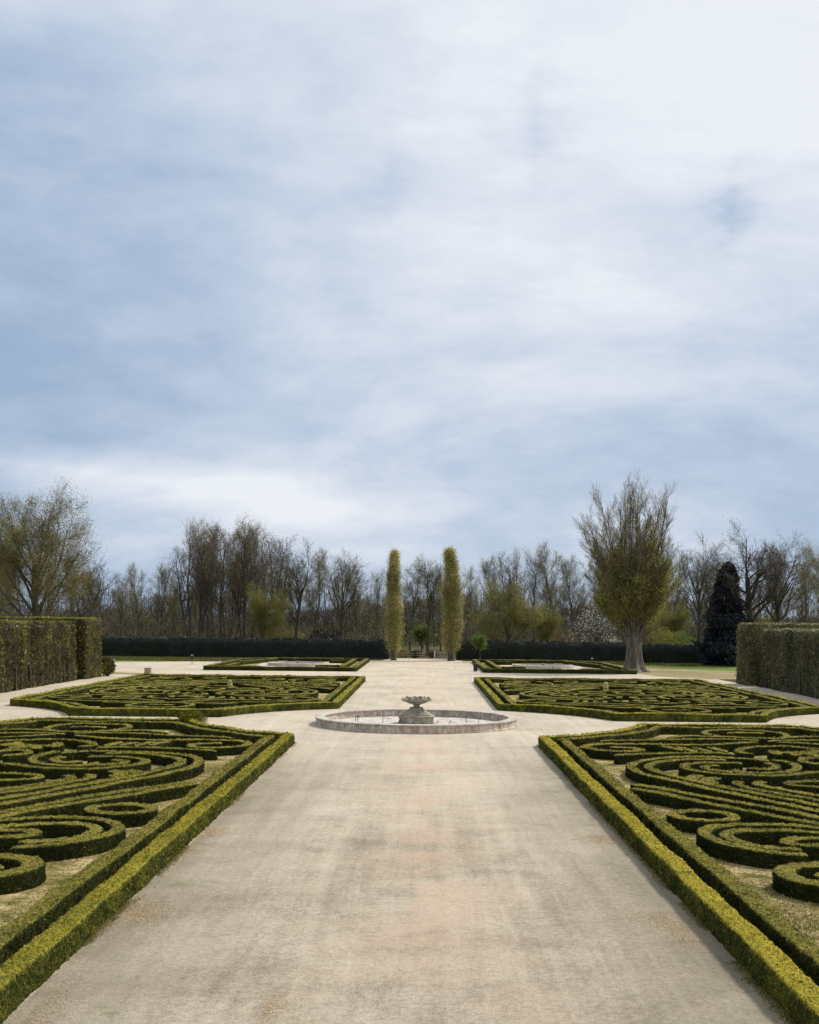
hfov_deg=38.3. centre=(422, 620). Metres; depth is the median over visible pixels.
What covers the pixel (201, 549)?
bare tree
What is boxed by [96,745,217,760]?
box hedge
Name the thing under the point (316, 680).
box hedge
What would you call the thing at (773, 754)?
box hedge
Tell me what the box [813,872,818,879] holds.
box hedge
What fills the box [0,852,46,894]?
box hedge
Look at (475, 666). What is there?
litter bin
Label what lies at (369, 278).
sky
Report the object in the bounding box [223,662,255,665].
box hedge
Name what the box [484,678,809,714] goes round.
box hedge
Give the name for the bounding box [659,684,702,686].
box hedge
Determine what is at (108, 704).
box hedge
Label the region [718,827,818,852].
box hedge
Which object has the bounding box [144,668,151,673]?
stone block
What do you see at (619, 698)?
box hedge
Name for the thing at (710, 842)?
box hedge
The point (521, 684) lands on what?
box hedge
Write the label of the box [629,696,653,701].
box hedge
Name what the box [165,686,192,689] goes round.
box hedge
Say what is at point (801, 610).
bare tree
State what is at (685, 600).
bare tree
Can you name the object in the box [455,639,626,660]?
dark hedge
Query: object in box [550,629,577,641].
shrub
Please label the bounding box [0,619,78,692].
tall hedge
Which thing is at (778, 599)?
bare oak
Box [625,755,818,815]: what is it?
box hedge
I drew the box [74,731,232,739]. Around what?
box hedge
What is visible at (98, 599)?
bare tree
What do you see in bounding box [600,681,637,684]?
box hedge
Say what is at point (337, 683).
box hedge
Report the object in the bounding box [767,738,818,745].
box hedge
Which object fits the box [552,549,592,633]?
bare tree
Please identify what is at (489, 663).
box hedge
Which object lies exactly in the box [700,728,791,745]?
box hedge
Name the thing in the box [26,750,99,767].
box hedge
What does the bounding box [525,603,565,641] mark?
olive tree
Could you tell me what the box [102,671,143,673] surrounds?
worn ground
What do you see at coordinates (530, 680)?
box hedge
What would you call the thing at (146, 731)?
box hedge
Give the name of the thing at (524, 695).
box hedge
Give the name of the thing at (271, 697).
box hedge
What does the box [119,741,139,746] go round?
box hedge
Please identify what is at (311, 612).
bare tree
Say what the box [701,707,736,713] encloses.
box hedge
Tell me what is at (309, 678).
box hedge
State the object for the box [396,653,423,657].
timber rail
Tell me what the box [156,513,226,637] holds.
bare tree
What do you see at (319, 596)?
bare tree
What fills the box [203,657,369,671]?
box hedge
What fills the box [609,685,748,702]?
box hedge
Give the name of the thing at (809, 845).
box hedge
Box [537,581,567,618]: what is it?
bare tree
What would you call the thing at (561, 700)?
box hedge
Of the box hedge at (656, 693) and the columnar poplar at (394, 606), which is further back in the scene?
the columnar poplar at (394, 606)
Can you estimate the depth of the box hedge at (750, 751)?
44.86 m
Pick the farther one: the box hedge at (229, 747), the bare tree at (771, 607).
the bare tree at (771, 607)
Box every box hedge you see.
[0,716,294,1023]
[0,718,275,964]
[0,727,46,731]
[0,731,65,738]
[0,733,55,739]
[0,738,98,750]
[0,741,24,749]
[0,748,31,760]
[0,749,204,809]
[0,751,187,801]
[0,755,151,779]
[0,771,45,787]
[0,773,97,795]
[0,774,76,791]
[0,780,196,814]
[0,782,198,818]
[0,814,126,862]
[0,821,103,845]
[0,827,43,853]
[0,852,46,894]
[2,747,33,763]
[8,744,53,753]
[10,673,365,716]
[13,743,43,753]
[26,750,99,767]
[27,674,355,708]
[42,722,133,738]
[47,755,83,764]
[48,694,165,701]
[49,741,65,752]
[57,698,161,705]
[69,725,106,730]
[73,734,253,755]
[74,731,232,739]
[79,693,146,698]
[82,801,158,827]
[89,680,222,697]
[95,759,130,766]
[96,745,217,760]
[98,682,227,692]
[99,680,234,687]
[100,679,235,686]
[100,701,135,707]
[104,741,124,745]
[106,769,128,778]
[109,729,167,733]
[117,688,202,693]
[118,681,142,684]
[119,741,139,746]
[124,701,195,708]
[126,769,142,773]
[129,679,183,682]
[134,740,155,746]
[136,679,178,681]
[142,683,207,688]
[143,689,180,696]
[145,703,174,706]
[147,695,225,701]
[148,677,175,680]
[148,740,171,747]
[151,684,208,688]
[152,690,169,696]
[158,676,188,680]
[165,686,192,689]
[177,701,296,705]
[180,677,192,680]
[182,696,320,702]
[184,693,208,697]
[194,702,237,708]
[196,685,235,690]
[202,676,239,679]
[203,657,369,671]
[203,689,289,695]
[214,690,264,697]
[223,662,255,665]
[225,681,318,698]
[230,691,253,694]
[232,682,308,694]
[232,687,258,689]
[234,680,331,693]
[234,695,309,699]
[236,679,334,691]
[238,658,278,664]
[238,683,276,689]
[241,677,285,681]
[249,684,283,690]
[281,680,339,686]
[288,658,343,661]
[288,678,303,681]
[289,689,299,693]
[290,681,332,682]
[304,677,337,681]
[308,679,335,681]
[314,683,337,688]
[315,665,339,666]
[329,660,348,662]
[339,659,356,666]
[472,659,637,673]
[474,676,818,722]
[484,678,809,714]
[485,660,500,668]
[492,661,511,664]
[497,660,553,663]
[499,682,558,688]
[501,666,525,668]
[501,679,534,683]
[501,686,525,690]
[503,681,530,683]
[504,683,601,693]
[506,683,547,684]
[506,684,602,694]
[516,699,652,705]
[519,685,612,702]
[527,697,603,702]
[528,686,609,697]
[535,681,551,684]
[537,722,818,1023]
[538,691,548,695]
[540,703,662,709]
[548,692,635,699]
[553,680,593,684]
[554,687,595,692]
[557,725,818,986]
[561,687,600,692]
[563,661,602,667]
[572,693,622,700]
[578,691,605,693]
[579,741,758,759]
[581,666,617,669]
[585,695,607,697]
[598,705,643,712]
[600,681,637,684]
[600,737,758,745]
[601,689,642,693]
[603,683,736,692]
[603,684,738,694]
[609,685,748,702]
[609,686,738,699]
[611,699,690,705]
[613,692,633,694]
[613,751,734,764]
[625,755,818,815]
[629,688,687,693]
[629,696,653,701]
[630,687,695,694]
[630,783,818,821]
[630,787,818,825]
[635,694,720,698]
[637,696,656,699]
[640,706,711,713]
[642,757,818,809]
[645,691,672,694]
[646,682,657,685]
[650,684,709,688]
[656,681,680,684]
[657,694,694,702]
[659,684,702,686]
[659,745,683,752]
[661,708,690,711]
[663,682,690,685]
[665,808,740,833]
[666,734,726,738]
[668,695,685,701]
[673,705,779,712]
[677,746,697,751]
[678,701,788,707]
[678,761,818,786]
[685,774,703,779]
[690,699,759,704]
[691,746,712,751]
[696,688,719,690]
[696,821,818,869]
[698,764,731,772]
[699,776,721,784]
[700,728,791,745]
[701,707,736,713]
[706,746,728,752]
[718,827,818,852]
[727,731,764,737]
[730,780,818,803]
[731,759,803,774]
[733,744,818,758]
[746,762,781,771]
[751,780,818,798]
[766,750,782,761]
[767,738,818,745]
[772,860,818,903]
[777,741,818,747]
[778,836,818,861]
[780,751,818,760]
[782,779,818,793]
[783,735,818,739]
[788,750,817,762]
[796,756,818,770]
[801,756,818,762]
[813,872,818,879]
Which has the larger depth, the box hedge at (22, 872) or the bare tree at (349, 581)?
the bare tree at (349, 581)
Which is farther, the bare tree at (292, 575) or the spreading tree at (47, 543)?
the bare tree at (292, 575)
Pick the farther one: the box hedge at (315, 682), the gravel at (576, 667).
the gravel at (576, 667)
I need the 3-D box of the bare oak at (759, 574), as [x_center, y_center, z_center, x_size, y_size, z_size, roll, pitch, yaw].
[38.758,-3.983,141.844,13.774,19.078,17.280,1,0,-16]
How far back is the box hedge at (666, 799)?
30.83 m
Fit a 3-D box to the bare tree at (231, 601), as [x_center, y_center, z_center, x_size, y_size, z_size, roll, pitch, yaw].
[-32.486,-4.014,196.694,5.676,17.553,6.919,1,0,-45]
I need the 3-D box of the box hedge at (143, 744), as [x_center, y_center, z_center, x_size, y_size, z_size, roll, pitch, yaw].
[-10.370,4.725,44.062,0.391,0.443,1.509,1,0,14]
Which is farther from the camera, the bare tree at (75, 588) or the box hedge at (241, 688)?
the bare tree at (75, 588)
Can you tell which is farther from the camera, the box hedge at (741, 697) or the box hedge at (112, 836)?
the box hedge at (741, 697)
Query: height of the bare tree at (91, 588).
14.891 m
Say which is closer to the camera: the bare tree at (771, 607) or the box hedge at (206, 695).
the box hedge at (206, 695)
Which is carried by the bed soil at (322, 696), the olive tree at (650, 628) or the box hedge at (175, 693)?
the box hedge at (175, 693)
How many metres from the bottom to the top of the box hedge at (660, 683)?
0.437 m
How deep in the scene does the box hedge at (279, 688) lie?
81.25 m
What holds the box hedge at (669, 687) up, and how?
on the bed soil at (515, 698)
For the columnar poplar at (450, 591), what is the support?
on the gravel at (446, 810)
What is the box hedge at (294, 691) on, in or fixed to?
on the bed soil at (322, 696)
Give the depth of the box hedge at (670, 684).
91.44 m
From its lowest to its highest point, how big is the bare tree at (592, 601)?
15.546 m
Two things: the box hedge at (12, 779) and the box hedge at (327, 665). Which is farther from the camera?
the box hedge at (327, 665)
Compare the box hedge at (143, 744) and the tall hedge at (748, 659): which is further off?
the tall hedge at (748, 659)
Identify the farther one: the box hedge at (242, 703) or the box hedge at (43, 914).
the box hedge at (242, 703)
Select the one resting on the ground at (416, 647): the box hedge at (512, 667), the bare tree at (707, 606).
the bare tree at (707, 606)
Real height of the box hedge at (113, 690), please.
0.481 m
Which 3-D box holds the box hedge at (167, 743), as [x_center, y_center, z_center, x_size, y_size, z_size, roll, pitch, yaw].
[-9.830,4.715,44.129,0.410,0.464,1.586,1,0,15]
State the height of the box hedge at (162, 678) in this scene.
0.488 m
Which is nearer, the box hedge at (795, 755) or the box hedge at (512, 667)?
the box hedge at (795, 755)
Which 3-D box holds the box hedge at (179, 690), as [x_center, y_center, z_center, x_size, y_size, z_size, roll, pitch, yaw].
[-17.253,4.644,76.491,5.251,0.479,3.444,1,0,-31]
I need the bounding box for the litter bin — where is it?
[473,663,477,670]
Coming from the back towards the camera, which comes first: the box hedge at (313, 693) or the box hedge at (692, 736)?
the box hedge at (313, 693)
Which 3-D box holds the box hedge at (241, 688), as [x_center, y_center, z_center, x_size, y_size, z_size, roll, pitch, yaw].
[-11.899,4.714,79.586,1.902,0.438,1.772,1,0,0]
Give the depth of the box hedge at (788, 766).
38.27 m
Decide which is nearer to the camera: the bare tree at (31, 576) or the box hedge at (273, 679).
the box hedge at (273, 679)
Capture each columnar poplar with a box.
[381,548,405,659]
[437,545,468,660]
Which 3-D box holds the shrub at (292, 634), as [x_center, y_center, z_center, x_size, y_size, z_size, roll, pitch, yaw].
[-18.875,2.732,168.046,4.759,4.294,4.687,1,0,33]
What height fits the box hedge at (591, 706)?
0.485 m
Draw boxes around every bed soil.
[0,728,237,928]
[86,680,345,707]
[246,662,357,666]
[482,663,599,668]
[494,683,749,713]
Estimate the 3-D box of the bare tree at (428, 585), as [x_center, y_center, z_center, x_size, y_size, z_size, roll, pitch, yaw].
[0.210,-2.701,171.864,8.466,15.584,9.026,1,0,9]
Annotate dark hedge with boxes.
[101,635,390,658]
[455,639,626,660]
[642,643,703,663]
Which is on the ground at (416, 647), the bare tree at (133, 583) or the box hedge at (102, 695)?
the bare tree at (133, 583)
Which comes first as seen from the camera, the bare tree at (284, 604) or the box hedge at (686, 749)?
the box hedge at (686, 749)
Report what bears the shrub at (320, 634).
on the ground at (416, 647)
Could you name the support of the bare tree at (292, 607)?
on the ground at (416, 647)
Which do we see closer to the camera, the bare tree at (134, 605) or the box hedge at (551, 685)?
the box hedge at (551, 685)
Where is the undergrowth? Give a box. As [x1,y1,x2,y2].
[0,597,817,656]
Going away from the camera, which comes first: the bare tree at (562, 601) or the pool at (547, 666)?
the pool at (547, 666)
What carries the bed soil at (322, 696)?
on the gravel at (446, 810)
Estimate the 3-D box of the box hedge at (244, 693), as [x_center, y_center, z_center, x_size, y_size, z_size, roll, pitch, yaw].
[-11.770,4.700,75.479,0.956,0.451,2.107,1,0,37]
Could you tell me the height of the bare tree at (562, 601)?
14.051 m
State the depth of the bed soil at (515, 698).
78.34 m
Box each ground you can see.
[17,623,817,698]
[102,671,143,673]
[618,665,736,678]
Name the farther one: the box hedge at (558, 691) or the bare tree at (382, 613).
the bare tree at (382, 613)
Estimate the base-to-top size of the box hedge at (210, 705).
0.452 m
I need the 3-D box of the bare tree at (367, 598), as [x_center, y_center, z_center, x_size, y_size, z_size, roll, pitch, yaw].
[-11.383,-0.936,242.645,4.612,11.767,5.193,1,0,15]
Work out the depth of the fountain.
56.33 m
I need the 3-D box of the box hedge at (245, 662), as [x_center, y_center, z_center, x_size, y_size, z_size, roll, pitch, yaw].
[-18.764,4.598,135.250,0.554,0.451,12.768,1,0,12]
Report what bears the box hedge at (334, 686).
on the bed soil at (322, 696)
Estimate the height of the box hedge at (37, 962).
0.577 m
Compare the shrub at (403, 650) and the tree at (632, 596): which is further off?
the shrub at (403, 650)
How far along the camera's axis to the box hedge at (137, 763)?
36.90 m
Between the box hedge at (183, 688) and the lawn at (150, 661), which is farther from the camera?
the lawn at (150, 661)
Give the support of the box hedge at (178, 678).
on the bed soil at (322, 696)
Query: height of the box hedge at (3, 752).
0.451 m
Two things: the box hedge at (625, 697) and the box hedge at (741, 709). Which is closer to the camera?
the box hedge at (741, 709)
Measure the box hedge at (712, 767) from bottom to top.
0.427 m
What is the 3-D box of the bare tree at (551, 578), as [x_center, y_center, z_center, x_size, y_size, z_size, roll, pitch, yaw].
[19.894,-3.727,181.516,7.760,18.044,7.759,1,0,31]
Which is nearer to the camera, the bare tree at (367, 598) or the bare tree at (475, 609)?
the bare tree at (475, 609)
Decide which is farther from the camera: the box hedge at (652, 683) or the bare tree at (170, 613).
the bare tree at (170, 613)
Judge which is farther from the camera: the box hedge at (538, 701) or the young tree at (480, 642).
the young tree at (480, 642)
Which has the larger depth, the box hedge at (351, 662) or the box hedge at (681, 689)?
the box hedge at (351, 662)
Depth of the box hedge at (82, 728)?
50.33 m
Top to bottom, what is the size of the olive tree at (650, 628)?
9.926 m
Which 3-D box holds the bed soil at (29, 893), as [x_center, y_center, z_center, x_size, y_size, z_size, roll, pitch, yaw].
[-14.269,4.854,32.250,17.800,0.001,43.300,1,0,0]
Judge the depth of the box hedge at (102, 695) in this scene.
71.68 m
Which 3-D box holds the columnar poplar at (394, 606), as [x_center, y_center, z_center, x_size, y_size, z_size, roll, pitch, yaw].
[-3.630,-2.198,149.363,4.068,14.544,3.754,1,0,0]
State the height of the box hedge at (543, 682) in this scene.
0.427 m
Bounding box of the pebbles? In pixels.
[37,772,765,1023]
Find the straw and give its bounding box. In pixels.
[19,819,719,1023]
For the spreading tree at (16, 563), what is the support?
on the lawn at (150, 661)
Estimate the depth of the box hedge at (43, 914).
24.71 m
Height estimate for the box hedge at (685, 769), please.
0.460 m
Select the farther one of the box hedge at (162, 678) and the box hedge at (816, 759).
the box hedge at (162, 678)
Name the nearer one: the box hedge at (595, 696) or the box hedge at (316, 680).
the box hedge at (595, 696)
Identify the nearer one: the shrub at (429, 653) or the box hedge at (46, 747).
the box hedge at (46, 747)
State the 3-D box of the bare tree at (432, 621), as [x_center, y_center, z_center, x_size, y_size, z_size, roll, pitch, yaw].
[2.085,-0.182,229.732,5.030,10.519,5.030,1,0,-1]
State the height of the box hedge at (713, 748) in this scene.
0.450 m
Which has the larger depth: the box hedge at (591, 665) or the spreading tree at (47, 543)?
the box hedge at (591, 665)
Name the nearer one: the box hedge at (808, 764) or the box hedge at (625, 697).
the box hedge at (808, 764)
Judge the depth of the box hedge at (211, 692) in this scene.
76.37 m
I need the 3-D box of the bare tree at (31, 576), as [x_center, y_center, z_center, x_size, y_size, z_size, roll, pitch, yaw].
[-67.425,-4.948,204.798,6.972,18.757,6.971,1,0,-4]
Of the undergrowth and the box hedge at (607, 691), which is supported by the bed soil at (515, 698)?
the box hedge at (607, 691)
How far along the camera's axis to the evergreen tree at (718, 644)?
139.75 m
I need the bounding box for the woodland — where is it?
[0,581,818,646]
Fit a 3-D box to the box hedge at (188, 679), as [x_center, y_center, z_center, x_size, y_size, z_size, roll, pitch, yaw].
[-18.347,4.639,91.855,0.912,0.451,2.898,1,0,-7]
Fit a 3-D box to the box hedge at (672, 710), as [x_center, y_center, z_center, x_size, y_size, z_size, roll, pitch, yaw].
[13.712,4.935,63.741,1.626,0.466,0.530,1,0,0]
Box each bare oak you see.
[52,552,124,618]
[678,519,810,621]
[750,530,816,622]
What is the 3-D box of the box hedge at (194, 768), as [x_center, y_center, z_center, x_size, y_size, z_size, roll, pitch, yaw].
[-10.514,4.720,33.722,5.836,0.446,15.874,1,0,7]
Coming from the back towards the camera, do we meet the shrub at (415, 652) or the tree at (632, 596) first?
the shrub at (415, 652)
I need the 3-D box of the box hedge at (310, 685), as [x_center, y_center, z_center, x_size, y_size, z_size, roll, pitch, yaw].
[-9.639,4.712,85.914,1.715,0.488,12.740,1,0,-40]
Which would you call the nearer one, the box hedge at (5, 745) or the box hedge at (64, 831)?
the box hedge at (64, 831)
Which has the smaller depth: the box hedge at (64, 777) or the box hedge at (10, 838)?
the box hedge at (10, 838)
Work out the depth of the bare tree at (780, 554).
176.80 m
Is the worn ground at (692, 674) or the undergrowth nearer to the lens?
the worn ground at (692, 674)
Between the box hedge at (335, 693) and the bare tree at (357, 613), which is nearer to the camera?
the box hedge at (335, 693)
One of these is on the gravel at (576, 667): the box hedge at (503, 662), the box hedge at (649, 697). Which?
the box hedge at (503, 662)
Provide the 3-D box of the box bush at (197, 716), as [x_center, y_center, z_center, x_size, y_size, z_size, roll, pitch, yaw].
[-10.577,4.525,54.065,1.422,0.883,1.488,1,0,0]
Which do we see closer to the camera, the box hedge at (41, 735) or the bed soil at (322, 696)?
the box hedge at (41, 735)
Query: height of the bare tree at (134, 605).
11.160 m
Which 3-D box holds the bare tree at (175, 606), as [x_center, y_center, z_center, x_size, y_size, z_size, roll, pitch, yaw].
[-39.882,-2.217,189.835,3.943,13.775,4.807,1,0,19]
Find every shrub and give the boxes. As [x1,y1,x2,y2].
[101,656,115,675]
[276,625,303,638]
[310,622,345,638]
[396,648,408,657]
[408,649,420,657]
[425,649,438,657]
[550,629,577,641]
[603,682,607,689]
[646,626,679,643]
[670,631,696,644]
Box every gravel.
[0,658,818,1023]
[256,662,340,666]
[501,664,584,668]
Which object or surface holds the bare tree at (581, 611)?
on the ground at (416, 647)
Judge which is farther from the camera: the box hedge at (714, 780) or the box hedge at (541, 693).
the box hedge at (541, 693)
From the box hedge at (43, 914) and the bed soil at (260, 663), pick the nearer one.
the box hedge at (43, 914)
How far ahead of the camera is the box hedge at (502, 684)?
86.86 m
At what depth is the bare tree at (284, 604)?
198.12 m
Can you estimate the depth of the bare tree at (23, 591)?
206.94 m
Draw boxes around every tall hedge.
[0,616,103,678]
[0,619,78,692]
[734,621,818,685]
[759,627,818,698]
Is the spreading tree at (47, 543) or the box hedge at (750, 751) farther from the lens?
the spreading tree at (47, 543)
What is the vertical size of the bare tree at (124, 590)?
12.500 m
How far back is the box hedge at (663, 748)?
44.01 m
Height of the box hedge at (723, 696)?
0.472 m
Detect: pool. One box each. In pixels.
[267,661,328,666]
[513,663,573,668]
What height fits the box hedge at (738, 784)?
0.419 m
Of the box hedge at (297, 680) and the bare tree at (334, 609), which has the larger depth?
the bare tree at (334, 609)
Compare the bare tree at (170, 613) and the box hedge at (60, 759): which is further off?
the bare tree at (170, 613)
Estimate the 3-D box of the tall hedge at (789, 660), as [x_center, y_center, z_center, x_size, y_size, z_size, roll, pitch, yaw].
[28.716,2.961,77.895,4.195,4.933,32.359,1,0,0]
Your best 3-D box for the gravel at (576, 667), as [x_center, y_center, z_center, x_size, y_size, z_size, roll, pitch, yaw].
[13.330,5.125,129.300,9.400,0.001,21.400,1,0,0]
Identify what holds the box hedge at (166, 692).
on the bed soil at (322, 696)
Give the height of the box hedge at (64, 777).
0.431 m
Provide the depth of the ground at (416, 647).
197.67 m
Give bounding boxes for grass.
[0,731,818,942]
[101,656,735,666]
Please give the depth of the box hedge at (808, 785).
34.38 m
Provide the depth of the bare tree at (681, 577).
181.31 m
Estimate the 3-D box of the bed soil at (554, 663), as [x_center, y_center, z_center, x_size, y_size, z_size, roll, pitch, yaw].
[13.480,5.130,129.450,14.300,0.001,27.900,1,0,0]
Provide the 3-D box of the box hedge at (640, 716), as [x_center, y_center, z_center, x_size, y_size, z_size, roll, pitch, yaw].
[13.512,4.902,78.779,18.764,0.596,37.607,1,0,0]
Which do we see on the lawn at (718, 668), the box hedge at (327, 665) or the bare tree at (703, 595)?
the bare tree at (703, 595)
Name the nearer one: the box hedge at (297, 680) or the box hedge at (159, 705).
the box hedge at (159, 705)
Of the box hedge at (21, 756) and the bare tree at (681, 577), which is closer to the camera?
the box hedge at (21, 756)
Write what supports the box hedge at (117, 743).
on the bed soil at (29, 893)
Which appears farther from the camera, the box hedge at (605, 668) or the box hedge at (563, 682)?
the box hedge at (605, 668)
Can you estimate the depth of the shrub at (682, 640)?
157.56 m
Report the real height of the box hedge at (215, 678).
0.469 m
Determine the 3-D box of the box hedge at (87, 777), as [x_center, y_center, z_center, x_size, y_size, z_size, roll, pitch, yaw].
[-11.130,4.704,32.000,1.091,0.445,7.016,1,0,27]
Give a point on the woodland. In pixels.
(328, 618)
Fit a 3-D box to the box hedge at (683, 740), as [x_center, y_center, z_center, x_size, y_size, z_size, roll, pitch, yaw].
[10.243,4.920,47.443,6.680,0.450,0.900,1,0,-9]
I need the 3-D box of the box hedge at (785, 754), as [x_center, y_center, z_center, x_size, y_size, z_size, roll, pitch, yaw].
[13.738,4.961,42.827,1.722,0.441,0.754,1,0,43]
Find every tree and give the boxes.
[0,477,108,616]
[0,507,41,616]
[1,551,29,615]
[19,547,51,600]
[41,565,67,616]
[64,564,86,616]
[77,565,99,616]
[85,575,108,616]
[109,585,130,629]
[113,571,134,636]
[120,560,158,636]
[126,587,148,633]
[143,560,177,633]
[148,593,168,634]
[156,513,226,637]
[165,590,182,636]
[167,573,186,629]
[177,511,261,637]
[184,515,226,636]
[189,583,203,634]
[191,556,220,634]
[216,549,242,625]
[221,522,278,638]
[223,516,272,636]
[224,565,245,620]
[243,578,293,637]
[251,521,304,638]
[256,537,331,637]
[270,578,290,630]
[285,580,305,625]
[299,548,380,637]
[302,547,335,634]
[302,586,326,627]
[327,573,347,631]
[338,569,376,637]
[345,593,364,639]
[358,591,374,634]
[364,564,385,633]
[375,590,387,634]
[399,557,429,651]
[399,575,415,644]
[403,551,444,655]
[409,622,435,654]
[414,592,435,648]
[425,596,439,646]
[429,570,444,651]
[458,565,481,639]
[463,595,479,634]
[466,577,550,640]
[466,588,484,631]
[469,632,487,658]
[473,549,510,631]
[492,543,534,640]
[520,546,555,640]
[525,541,577,622]
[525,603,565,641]
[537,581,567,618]
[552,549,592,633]
[552,582,570,638]
[569,605,623,641]
[572,468,684,672]
[573,582,591,639]
[584,571,604,637]
[616,610,666,643]
[655,600,693,643]
[664,553,698,644]
[669,531,745,643]
[674,586,692,616]
[688,576,708,640]
[690,561,756,666]
[697,545,737,613]
[743,577,766,619]
[751,544,796,619]
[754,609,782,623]
[762,585,785,621]
[781,580,798,622]
[786,554,818,622]
[786,578,813,622]
[789,534,818,622]
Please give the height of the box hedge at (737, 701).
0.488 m
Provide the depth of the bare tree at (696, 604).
227.06 m
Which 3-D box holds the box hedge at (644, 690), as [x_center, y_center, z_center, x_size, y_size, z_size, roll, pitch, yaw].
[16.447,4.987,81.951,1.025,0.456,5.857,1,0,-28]
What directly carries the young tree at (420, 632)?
on the ground at (416, 647)
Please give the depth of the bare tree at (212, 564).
167.73 m
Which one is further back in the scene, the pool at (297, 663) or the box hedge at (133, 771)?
the pool at (297, 663)
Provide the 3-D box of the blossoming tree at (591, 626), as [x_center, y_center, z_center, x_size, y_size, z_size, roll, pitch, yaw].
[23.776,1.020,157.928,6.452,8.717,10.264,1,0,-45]
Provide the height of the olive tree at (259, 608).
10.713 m
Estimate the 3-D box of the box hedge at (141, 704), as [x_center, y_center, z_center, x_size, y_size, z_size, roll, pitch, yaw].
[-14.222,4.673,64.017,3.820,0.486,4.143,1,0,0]
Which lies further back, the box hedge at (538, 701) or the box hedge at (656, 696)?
the box hedge at (656, 696)
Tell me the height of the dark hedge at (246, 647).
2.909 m
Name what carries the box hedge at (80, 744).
on the bed soil at (29, 893)
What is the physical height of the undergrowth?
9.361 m
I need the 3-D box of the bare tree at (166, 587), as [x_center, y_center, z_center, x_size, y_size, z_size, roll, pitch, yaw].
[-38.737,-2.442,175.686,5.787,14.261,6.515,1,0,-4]
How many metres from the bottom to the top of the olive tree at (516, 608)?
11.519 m
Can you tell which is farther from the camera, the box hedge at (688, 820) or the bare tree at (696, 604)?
the bare tree at (696, 604)
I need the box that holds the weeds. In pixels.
[82,742,795,1023]
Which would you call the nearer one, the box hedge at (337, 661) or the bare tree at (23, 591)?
the box hedge at (337, 661)
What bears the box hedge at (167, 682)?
on the bed soil at (322, 696)
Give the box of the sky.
[0,0,818,624]
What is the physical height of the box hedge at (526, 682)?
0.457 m
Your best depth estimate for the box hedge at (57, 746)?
42.91 m
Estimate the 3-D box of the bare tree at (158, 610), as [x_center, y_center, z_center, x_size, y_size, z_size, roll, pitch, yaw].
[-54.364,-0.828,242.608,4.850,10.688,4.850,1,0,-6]
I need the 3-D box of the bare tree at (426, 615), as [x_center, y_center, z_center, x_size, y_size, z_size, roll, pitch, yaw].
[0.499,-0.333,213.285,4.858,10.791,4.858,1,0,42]
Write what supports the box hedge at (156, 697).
on the bed soil at (322, 696)
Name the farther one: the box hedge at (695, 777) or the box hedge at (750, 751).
the box hedge at (750, 751)
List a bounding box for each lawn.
[114,659,384,661]
[458,660,736,671]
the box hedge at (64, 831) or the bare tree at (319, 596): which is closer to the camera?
the box hedge at (64, 831)
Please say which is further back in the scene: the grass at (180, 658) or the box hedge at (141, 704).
the grass at (180, 658)
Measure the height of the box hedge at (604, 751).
0.452 m
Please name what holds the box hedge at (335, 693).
on the bed soil at (322, 696)
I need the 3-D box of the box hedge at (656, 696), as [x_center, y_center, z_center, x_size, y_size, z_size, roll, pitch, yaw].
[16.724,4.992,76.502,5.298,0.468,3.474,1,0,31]
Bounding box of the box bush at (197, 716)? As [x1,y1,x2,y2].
[177,710,207,722]
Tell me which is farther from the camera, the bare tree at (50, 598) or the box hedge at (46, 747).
the bare tree at (50, 598)
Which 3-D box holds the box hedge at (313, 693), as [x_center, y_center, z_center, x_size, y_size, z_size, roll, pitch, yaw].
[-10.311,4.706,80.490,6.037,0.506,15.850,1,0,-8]
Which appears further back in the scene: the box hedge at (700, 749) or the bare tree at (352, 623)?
the bare tree at (352, 623)
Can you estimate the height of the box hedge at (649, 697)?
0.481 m
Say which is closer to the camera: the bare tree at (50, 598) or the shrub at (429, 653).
the shrub at (429, 653)
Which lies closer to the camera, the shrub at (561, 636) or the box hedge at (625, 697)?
the box hedge at (625, 697)
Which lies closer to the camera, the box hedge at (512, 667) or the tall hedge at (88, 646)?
the tall hedge at (88, 646)
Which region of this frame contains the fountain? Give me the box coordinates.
[314,696,518,733]
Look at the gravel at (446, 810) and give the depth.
20.98 m
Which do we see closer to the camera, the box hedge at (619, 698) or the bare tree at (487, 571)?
the box hedge at (619, 698)
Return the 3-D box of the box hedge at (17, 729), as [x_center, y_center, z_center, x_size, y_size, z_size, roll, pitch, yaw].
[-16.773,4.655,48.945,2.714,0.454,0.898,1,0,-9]
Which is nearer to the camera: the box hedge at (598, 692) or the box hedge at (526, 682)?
the box hedge at (598, 692)
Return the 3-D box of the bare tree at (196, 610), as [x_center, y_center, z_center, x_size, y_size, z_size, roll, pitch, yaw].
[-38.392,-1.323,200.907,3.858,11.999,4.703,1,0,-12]
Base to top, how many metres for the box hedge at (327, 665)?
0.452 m

